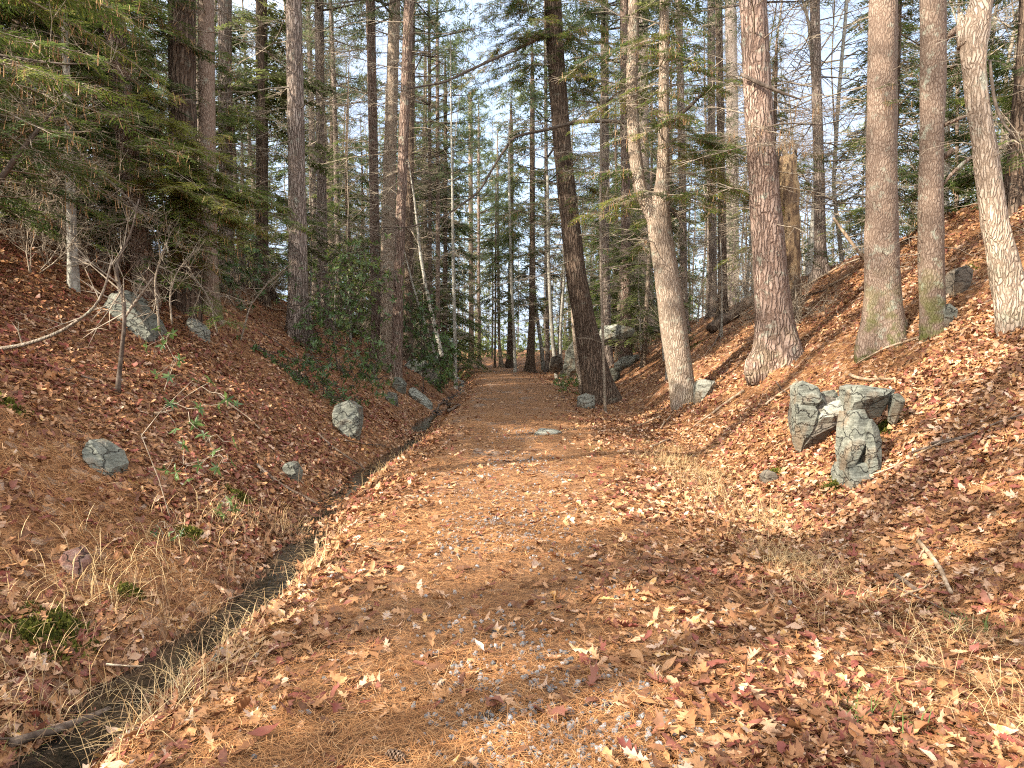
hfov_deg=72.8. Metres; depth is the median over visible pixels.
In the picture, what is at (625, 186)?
pine tree
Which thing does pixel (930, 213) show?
pine tree
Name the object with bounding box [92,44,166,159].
pine tree
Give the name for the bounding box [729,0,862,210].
bare tree
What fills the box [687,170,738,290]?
pine tree
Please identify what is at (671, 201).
bare sapling
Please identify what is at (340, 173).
hemlock tree
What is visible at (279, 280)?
bare shrub
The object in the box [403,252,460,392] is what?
laurel shrub
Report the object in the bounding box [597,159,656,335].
hemlock tree
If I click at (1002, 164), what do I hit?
hemlock tree
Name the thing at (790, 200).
pine snag
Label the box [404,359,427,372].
rock
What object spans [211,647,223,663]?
rock
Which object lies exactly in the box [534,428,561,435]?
rock
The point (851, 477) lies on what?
rock
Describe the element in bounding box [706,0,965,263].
bare tree
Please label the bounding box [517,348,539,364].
bare shrub
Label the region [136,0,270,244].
pine tree
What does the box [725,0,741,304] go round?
pine tree
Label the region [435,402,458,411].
fallen stick
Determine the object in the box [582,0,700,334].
pine tree
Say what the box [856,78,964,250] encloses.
bare tree
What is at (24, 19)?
hemlock tree
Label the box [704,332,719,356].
fallen branch
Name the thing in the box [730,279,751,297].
bare shrub
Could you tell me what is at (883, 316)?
pine tree
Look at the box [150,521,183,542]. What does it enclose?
laurel shrub
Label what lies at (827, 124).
bare tree
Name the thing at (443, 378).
laurel shrub
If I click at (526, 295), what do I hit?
bare sapling
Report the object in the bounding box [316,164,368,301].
bare sapling
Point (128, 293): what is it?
rock
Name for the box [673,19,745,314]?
pine tree
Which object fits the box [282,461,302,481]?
rock
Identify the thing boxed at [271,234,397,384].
laurel shrub
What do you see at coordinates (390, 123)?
pine tree
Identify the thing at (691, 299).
young hemlock
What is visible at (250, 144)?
pine tree
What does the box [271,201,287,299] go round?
hemlock tree
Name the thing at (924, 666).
fallen stick
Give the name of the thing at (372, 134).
pine tree
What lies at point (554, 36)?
hemlock tree
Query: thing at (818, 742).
fallen leaves
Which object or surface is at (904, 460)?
fallen stick
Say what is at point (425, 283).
leaning sapling
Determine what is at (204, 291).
bare shrub
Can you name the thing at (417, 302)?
leaning sapling
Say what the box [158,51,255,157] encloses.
pine tree
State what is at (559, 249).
pine tree
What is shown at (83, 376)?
fallen stick
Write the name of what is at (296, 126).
pine tree
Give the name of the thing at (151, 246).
bare shrub
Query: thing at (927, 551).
fallen stick
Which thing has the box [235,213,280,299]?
young hemlock
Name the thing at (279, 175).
hemlock tree
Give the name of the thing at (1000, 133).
young hemlock
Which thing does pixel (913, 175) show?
hemlock tree
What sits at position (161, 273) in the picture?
bare shrub
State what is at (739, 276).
bare tree
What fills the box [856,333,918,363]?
fallen stick
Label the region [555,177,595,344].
hemlock tree
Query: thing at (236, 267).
bare shrub
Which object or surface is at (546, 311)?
pine tree
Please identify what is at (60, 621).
moss
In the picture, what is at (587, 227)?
bare sapling
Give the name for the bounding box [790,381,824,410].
rock
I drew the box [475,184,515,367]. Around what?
hemlock sapling
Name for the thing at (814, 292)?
fallen stick
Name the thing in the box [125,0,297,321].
pine tree
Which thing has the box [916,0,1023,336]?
hemlock tree
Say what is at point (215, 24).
pine tree
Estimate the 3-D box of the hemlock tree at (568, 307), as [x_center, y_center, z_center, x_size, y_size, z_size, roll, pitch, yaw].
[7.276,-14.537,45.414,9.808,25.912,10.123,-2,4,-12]
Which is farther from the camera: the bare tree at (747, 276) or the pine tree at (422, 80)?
the pine tree at (422, 80)
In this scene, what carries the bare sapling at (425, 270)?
on the ground at (642, 403)
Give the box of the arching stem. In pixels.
[0,234,123,350]
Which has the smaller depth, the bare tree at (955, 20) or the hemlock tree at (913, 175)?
the hemlock tree at (913, 175)
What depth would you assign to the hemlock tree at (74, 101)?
12.44 m
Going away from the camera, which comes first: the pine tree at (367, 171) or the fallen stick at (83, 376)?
the fallen stick at (83, 376)
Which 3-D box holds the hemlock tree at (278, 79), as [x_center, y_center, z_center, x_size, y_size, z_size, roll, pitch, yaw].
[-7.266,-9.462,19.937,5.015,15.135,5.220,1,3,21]
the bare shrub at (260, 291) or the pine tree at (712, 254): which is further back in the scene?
the pine tree at (712, 254)
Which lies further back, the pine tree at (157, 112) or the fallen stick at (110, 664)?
the pine tree at (157, 112)
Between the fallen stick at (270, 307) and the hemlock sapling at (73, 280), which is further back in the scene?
the fallen stick at (270, 307)
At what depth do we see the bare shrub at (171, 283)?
10.92 m
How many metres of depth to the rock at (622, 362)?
27.52 m
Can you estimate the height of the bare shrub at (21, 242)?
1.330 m
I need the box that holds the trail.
[140,363,1013,767]
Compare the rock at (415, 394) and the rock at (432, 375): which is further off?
the rock at (432, 375)
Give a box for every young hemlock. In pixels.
[113,127,199,256]
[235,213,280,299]
[370,258,452,361]
[656,243,706,320]
[801,227,835,274]
[949,84,1010,211]
[950,125,1008,205]
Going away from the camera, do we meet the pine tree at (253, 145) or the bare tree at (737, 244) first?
the pine tree at (253, 145)
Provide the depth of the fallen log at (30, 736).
3.46 m
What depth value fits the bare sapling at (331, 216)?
30.75 m
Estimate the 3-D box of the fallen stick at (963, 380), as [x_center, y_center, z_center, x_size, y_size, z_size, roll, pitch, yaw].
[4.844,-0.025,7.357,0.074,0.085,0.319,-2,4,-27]
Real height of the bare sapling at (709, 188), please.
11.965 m
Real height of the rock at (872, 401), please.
0.397 m
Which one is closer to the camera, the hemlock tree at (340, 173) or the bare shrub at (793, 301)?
the bare shrub at (793, 301)
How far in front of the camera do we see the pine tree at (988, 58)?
34.67 m
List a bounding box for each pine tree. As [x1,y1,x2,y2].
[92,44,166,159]
[122,0,267,325]
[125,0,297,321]
[131,0,250,284]
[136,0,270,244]
[138,32,168,248]
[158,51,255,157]
[159,0,286,288]
[196,0,337,302]
[197,0,315,283]
[214,0,380,346]
[216,62,276,220]
[216,71,279,252]
[232,0,369,313]
[241,0,388,330]
[275,0,413,315]
[277,1,379,318]
[285,47,358,215]
[302,0,443,359]
[308,0,452,373]
[319,0,493,379]
[334,0,500,361]
[354,118,382,228]
[359,0,494,363]
[378,0,507,370]
[396,58,472,352]
[440,88,514,362]
[454,90,524,363]
[481,0,614,371]
[523,0,674,366]
[524,0,714,360]
[526,108,588,352]
[536,133,589,341]
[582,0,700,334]
[612,0,748,332]
[642,0,749,319]
[647,0,792,319]
[649,26,716,277]
[652,0,908,384]
[669,96,705,319]
[671,0,839,256]
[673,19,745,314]
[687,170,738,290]
[688,179,744,299]
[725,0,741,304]
[823,0,950,362]
[861,2,967,235]
[896,0,976,341]
[911,0,1017,199]
[947,1,1018,161]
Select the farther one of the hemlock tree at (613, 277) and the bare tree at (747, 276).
the hemlock tree at (613, 277)
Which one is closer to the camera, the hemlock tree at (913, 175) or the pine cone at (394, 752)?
the pine cone at (394, 752)
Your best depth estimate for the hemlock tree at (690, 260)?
69.07 m
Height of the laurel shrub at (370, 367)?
1.525 m
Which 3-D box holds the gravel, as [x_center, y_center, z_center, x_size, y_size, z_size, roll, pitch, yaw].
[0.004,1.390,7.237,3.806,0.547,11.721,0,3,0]
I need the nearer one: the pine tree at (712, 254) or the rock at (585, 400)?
the rock at (585, 400)
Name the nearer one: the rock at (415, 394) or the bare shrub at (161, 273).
the bare shrub at (161, 273)
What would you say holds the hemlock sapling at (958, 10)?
on the ground at (642, 403)
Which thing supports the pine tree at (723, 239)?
on the ground at (642, 403)
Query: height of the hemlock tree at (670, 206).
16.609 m
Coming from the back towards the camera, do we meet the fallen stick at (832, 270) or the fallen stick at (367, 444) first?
the fallen stick at (832, 270)
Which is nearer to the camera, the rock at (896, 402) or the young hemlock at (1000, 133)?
the rock at (896, 402)
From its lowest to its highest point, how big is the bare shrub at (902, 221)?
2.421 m
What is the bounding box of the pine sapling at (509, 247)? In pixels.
[480,125,545,371]
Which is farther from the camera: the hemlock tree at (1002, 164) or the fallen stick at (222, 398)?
the hemlock tree at (1002, 164)
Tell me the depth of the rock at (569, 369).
30.00 m
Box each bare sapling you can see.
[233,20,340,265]
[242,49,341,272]
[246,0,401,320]
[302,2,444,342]
[304,43,410,323]
[306,155,363,326]
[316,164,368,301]
[332,162,397,331]
[368,156,457,333]
[406,208,451,344]
[513,238,544,345]
[528,255,565,349]
[536,196,594,354]
[562,175,610,308]
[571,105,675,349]
[582,208,596,309]
[590,0,807,379]
[618,63,722,360]
[640,36,744,324]
[642,0,805,337]
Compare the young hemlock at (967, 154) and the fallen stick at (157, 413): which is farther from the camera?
the young hemlock at (967, 154)
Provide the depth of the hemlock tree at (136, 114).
22.53 m
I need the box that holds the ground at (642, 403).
[0,207,1023,767]
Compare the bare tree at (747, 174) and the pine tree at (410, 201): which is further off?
the bare tree at (747, 174)
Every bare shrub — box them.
[0,147,109,272]
[0,184,99,265]
[37,187,157,272]
[46,163,213,276]
[109,215,168,278]
[109,227,225,294]
[131,203,190,332]
[139,228,223,323]
[156,232,244,335]
[213,233,298,339]
[217,233,265,294]
[219,270,249,306]
[230,255,286,303]
[270,264,287,294]
[270,275,287,304]
[356,313,415,344]
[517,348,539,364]
[535,335,564,358]
[619,310,660,352]
[619,325,660,355]
[681,263,753,336]
[686,242,830,333]
[700,238,840,336]
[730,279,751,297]
[800,207,863,266]
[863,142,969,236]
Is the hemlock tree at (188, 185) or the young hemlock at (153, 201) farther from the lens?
the young hemlock at (153, 201)
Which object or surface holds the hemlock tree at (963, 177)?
on the ground at (642, 403)
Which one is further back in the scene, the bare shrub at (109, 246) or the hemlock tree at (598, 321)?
the hemlock tree at (598, 321)
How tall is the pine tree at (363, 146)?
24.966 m
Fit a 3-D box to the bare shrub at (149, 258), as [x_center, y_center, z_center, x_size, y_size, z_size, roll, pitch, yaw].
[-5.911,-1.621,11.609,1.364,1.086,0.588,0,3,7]
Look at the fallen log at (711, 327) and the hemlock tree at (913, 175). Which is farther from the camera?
the fallen log at (711, 327)
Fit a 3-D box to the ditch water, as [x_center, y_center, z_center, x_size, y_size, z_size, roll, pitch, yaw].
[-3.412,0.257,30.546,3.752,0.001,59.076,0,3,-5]
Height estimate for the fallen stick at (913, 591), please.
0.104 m
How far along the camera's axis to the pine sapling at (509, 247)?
39.65 m
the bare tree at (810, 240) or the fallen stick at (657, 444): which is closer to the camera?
the fallen stick at (657, 444)
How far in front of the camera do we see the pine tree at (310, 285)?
21.14 m
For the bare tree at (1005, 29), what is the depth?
21.46 m
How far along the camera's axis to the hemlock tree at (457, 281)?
45.19 m
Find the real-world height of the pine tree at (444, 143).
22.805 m
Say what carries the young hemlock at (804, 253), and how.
on the ground at (642, 403)
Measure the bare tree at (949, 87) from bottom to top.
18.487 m
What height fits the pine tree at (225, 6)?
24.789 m
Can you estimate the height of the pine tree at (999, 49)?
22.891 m
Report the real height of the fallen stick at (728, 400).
0.670 m
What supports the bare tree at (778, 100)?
on the ground at (642, 403)
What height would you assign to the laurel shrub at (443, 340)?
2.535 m
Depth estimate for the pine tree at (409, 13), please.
21.13 m
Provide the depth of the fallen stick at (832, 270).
20.12 m
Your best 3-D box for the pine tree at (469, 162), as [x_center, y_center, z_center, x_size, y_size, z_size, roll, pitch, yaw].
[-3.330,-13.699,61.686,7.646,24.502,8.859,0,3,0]
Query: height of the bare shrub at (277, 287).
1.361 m
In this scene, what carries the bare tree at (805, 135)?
on the ground at (642, 403)
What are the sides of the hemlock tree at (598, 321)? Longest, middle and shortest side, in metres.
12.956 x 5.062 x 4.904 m
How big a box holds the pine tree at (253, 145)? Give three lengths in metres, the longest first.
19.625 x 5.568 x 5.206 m
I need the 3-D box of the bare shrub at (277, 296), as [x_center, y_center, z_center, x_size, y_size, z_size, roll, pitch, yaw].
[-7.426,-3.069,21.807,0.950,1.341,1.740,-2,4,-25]
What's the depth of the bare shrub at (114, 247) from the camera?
11.97 m
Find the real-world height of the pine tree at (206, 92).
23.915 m
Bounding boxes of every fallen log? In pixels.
[0,706,110,747]
[706,298,753,332]
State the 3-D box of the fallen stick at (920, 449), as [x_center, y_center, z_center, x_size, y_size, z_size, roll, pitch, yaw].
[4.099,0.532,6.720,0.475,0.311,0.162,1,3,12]
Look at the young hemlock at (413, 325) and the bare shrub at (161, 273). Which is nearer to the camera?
the bare shrub at (161, 273)
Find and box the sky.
[3,0,1017,349]
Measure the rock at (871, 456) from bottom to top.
0.736 m
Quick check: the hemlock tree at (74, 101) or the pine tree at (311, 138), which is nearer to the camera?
the hemlock tree at (74, 101)
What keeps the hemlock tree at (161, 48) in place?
on the ground at (642, 403)
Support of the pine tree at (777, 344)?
on the ground at (642, 403)
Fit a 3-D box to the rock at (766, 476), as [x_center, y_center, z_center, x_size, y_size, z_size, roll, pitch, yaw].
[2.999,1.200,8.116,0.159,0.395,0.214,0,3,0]
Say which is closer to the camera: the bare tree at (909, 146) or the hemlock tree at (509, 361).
the bare tree at (909, 146)
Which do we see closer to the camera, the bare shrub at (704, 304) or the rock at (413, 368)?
the bare shrub at (704, 304)
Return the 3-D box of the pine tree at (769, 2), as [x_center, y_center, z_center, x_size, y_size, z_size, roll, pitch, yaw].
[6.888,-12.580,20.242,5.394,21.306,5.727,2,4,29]
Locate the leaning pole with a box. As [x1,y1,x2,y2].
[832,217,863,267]
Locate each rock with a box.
[59,545,92,579]
[82,438,128,476]
[103,293,166,342]
[113,290,149,305]
[187,317,209,342]
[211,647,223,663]
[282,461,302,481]
[332,400,363,439]
[386,392,397,406]
[392,377,406,394]
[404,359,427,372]
[408,387,432,409]
[418,368,441,386]
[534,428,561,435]
[549,354,562,373]
[562,341,575,375]
[577,393,594,408]
[599,324,634,345]
[609,367,619,381]
[614,354,639,369]
[693,379,714,404]
[759,470,777,483]
[787,392,836,450]
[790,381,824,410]
[791,404,818,452]
[818,400,843,424]
[823,390,837,397]
[830,461,879,489]
[835,409,868,471]
[839,384,894,418]
[859,418,881,473]
[888,393,904,424]
[944,303,957,325]
[945,265,972,297]
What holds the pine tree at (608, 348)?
on the ground at (642, 403)
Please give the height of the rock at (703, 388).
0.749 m
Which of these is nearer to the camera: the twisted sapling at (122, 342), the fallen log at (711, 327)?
the twisted sapling at (122, 342)
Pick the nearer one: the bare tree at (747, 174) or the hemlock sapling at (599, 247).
the hemlock sapling at (599, 247)
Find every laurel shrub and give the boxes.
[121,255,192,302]
[141,375,242,516]
[143,325,185,392]
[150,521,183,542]
[213,495,240,521]
[218,233,291,310]
[236,332,395,406]
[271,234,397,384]
[310,224,404,356]
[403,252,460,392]
[420,324,455,383]
[424,367,458,396]
[553,373,579,394]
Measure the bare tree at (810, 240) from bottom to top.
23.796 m
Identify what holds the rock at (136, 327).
on the ground at (642, 403)
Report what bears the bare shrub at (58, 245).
on the ground at (642, 403)
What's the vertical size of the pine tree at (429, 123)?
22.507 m
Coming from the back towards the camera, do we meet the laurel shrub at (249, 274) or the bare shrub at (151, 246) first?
the laurel shrub at (249, 274)
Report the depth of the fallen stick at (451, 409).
17.12 m
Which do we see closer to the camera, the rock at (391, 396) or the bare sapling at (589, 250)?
the rock at (391, 396)
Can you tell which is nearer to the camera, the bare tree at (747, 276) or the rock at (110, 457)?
the rock at (110, 457)
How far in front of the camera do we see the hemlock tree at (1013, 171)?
12.18 m
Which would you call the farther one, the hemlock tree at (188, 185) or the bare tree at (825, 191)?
the bare tree at (825, 191)
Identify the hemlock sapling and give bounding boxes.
[0,0,167,291]
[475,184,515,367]
[551,32,693,411]
[907,1,1005,205]
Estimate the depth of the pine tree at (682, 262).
26.54 m
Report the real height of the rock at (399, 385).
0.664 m
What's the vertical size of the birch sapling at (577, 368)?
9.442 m
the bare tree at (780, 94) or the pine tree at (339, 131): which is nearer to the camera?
the bare tree at (780, 94)
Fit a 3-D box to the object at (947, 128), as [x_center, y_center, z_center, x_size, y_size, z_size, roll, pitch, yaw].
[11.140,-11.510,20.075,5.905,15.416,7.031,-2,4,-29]
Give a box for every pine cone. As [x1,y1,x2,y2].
[385,748,405,762]
[417,685,426,693]
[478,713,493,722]
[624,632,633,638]
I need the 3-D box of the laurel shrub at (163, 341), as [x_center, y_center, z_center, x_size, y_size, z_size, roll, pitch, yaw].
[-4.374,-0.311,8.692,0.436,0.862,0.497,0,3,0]
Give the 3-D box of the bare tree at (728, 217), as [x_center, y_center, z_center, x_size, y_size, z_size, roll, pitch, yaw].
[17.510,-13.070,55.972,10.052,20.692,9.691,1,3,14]
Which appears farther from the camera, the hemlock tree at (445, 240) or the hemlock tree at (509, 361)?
the hemlock tree at (509, 361)
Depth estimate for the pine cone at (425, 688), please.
3.14 m
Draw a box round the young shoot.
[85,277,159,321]
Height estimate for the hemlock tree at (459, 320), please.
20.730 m
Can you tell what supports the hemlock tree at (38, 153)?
on the ground at (642, 403)
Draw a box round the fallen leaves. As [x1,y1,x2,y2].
[0,204,1023,767]
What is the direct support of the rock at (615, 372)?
on the ground at (642, 403)
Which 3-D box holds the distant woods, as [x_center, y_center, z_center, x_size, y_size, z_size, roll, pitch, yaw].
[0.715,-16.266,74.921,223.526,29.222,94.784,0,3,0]
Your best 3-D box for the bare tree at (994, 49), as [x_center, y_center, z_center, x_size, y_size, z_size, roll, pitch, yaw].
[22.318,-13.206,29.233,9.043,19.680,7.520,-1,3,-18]
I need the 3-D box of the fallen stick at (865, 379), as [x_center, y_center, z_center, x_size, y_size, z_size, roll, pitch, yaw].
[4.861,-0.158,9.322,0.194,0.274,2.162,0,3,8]
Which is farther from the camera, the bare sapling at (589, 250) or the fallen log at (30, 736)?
the bare sapling at (589, 250)
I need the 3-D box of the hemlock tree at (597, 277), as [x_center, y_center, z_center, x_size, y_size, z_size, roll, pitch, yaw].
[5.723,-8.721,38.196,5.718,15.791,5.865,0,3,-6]
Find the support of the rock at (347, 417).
on the ground at (642, 403)
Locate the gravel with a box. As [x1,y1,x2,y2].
[164,427,920,767]
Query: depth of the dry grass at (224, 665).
4.43 m
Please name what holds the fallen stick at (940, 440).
on the ground at (642, 403)
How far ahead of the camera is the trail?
4.33 m
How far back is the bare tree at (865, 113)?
21.77 m
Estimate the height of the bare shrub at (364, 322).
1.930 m
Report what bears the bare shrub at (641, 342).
on the ground at (642, 403)
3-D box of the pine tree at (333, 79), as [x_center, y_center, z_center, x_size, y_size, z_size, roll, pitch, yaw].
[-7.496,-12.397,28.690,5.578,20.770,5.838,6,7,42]
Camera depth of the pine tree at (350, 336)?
24.27 m
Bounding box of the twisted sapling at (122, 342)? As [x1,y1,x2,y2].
[62,199,146,394]
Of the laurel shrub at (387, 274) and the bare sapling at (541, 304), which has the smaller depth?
the laurel shrub at (387, 274)
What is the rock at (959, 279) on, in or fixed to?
on the ground at (642, 403)
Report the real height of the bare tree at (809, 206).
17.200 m
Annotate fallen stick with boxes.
[80,375,107,387]
[106,652,144,666]
[153,409,173,414]
[218,394,275,434]
[255,296,286,311]
[256,463,319,505]
[259,331,319,372]
[317,433,364,468]
[345,440,402,450]
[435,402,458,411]
[447,404,460,411]
[622,415,660,429]
[649,438,669,448]
[693,389,744,426]
[765,380,798,404]
[802,256,847,287]
[802,288,827,296]
[822,438,948,480]
[828,272,851,286]
[848,363,911,381]
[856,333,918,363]
[882,571,964,619]
[884,666,973,674]
[893,573,917,589]
[900,569,945,596]
[911,426,965,452]
[916,539,952,593]
[931,413,1023,444]
[953,378,983,383]
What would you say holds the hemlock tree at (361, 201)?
on the ground at (642, 403)
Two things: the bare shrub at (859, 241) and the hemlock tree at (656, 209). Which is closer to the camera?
the hemlock tree at (656, 209)
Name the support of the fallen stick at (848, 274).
on the ground at (642, 403)
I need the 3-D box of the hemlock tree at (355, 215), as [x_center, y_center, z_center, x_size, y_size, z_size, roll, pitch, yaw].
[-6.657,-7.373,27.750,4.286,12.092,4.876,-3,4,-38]
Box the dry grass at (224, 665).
[0,427,1023,767]
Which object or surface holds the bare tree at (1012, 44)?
on the ground at (642, 403)
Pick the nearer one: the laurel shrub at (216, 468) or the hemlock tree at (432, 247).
the laurel shrub at (216, 468)
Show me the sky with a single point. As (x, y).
(471, 56)
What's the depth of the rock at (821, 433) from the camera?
8.52 m
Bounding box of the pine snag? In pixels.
[777,119,828,319]
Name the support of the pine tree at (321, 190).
on the ground at (642, 403)
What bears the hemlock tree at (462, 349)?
on the ground at (642, 403)
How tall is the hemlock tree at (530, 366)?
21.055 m
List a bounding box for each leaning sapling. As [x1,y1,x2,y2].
[405,252,439,362]
[406,158,443,356]
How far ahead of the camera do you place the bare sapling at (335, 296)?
25.01 m
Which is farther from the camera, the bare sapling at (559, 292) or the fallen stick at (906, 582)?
the bare sapling at (559, 292)
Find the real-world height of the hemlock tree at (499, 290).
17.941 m
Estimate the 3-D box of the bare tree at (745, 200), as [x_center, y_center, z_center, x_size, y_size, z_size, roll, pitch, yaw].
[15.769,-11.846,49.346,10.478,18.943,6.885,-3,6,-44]
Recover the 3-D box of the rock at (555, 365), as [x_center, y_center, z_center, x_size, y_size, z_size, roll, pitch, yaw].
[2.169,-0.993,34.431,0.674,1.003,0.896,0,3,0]
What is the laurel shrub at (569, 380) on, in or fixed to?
on the ground at (642, 403)
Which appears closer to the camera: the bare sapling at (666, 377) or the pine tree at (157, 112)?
the bare sapling at (666, 377)
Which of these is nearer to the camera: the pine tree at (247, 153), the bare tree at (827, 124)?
the bare tree at (827, 124)
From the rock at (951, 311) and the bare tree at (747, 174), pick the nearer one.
the rock at (951, 311)
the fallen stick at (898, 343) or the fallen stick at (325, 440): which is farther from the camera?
the fallen stick at (325, 440)
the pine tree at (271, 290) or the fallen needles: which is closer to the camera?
the fallen needles
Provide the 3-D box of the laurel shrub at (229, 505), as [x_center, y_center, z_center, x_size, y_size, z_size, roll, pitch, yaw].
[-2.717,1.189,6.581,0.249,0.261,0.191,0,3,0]
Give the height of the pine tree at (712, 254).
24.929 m
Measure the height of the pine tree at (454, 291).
16.871 m
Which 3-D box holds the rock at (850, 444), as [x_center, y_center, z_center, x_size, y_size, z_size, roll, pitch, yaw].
[3.482,0.634,7.156,0.282,0.758,0.516,0,3,0]
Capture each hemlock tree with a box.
[0,0,161,240]
[0,0,194,246]
[0,0,195,261]
[0,0,314,332]
[0,2,168,233]
[0,21,91,247]
[2,2,199,256]
[7,4,217,262]
[77,1,281,276]
[83,10,197,257]
[196,0,361,307]
[215,14,287,293]
[234,149,287,283]
[237,0,369,326]
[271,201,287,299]
[282,53,370,335]
[308,48,409,339]
[341,115,381,336]
[350,103,476,366]
[362,0,678,405]
[367,29,500,380]
[379,115,457,319]
[395,4,509,367]
[403,52,488,372]
[468,121,543,367]
[475,92,544,367]
[488,22,568,373]
[547,0,784,411]
[552,105,708,350]
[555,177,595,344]
[565,101,656,350]
[572,176,660,359]
[594,63,698,367]
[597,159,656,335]
[618,103,689,319]
[655,207,701,317]
[673,16,865,274]
[770,0,1010,236]
[802,0,919,254]
[897,0,1023,217]
[898,0,1017,225]
[907,53,962,224]
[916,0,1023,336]
[964,84,1013,207]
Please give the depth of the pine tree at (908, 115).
42.75 m
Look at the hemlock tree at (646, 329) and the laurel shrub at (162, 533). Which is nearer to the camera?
the laurel shrub at (162, 533)
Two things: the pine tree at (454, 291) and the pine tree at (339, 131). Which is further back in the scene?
the pine tree at (339, 131)
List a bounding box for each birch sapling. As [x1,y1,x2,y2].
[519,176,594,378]
[526,138,626,393]
[536,217,591,378]
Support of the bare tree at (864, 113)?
on the ground at (642, 403)
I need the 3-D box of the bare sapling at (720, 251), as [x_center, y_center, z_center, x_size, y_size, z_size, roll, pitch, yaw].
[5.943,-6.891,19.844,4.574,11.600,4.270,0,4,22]
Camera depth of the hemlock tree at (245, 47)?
29.62 m
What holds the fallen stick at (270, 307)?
on the ground at (642, 403)
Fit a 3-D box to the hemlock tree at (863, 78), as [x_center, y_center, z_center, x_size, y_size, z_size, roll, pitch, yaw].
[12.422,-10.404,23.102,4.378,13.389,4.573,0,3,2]
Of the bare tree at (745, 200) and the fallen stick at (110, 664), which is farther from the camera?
the bare tree at (745, 200)
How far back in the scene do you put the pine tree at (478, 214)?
57.13 m
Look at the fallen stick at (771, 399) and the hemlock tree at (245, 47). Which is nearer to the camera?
the fallen stick at (771, 399)
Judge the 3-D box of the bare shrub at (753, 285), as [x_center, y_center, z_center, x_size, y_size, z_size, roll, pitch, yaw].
[5.500,-2.243,15.300,3.363,2.320,1.835,-2,4,-28]
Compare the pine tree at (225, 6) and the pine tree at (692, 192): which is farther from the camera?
the pine tree at (692, 192)
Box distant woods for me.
[0,22,1015,357]
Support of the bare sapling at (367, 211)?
on the ground at (642, 403)
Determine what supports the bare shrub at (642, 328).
on the ground at (642, 403)
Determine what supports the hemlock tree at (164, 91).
on the ground at (642, 403)
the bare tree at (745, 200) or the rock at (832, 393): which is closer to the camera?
the rock at (832, 393)
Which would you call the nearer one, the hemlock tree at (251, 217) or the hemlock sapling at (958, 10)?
the hemlock sapling at (958, 10)
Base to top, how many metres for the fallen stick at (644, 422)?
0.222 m
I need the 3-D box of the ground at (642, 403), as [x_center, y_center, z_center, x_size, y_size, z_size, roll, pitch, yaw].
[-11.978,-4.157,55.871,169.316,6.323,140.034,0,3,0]
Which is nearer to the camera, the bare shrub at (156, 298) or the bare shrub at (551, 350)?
the bare shrub at (156, 298)
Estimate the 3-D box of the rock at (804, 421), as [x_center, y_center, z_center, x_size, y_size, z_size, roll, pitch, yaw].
[3.625,0.585,8.588,0.291,0.694,0.235,0,3,0]
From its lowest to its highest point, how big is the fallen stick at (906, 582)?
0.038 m
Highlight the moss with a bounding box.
[0,257,984,681]
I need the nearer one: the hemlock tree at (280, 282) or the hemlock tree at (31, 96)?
the hemlock tree at (31, 96)
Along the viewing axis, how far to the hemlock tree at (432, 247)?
60.91 m
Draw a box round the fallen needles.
[0,207,1023,767]
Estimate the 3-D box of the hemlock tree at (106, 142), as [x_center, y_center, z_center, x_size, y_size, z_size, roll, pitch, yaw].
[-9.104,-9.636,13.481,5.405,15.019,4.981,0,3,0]
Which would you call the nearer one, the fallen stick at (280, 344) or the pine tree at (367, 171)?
the fallen stick at (280, 344)
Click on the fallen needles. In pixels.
(296, 737)
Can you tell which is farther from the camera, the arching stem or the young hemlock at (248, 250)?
the young hemlock at (248, 250)
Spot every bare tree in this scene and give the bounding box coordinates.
[656,0,961,282]
[677,0,811,297]
[686,0,859,268]
[690,86,799,312]
[694,0,866,295]
[698,79,797,297]
[702,134,749,303]
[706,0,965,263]
[725,49,860,273]
[727,86,847,305]
[727,214,808,298]
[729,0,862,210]
[730,58,852,274]
[742,0,867,275]
[746,149,842,246]
[776,119,861,275]
[777,50,865,268]
[794,0,1008,254]
[811,0,948,185]
[851,0,1018,217]
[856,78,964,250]
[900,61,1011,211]
[902,0,1014,204]
[916,0,1017,140]
[955,3,1018,90]
[963,0,1018,196]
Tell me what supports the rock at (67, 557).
on the ground at (642, 403)
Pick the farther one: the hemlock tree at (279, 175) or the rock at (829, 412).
the hemlock tree at (279, 175)
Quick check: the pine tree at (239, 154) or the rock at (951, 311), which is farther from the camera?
the pine tree at (239, 154)
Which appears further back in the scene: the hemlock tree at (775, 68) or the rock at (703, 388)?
the hemlock tree at (775, 68)
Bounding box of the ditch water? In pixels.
[9,374,466,767]
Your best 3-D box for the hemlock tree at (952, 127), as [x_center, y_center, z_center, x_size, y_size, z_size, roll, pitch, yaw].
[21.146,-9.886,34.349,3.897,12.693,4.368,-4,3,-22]

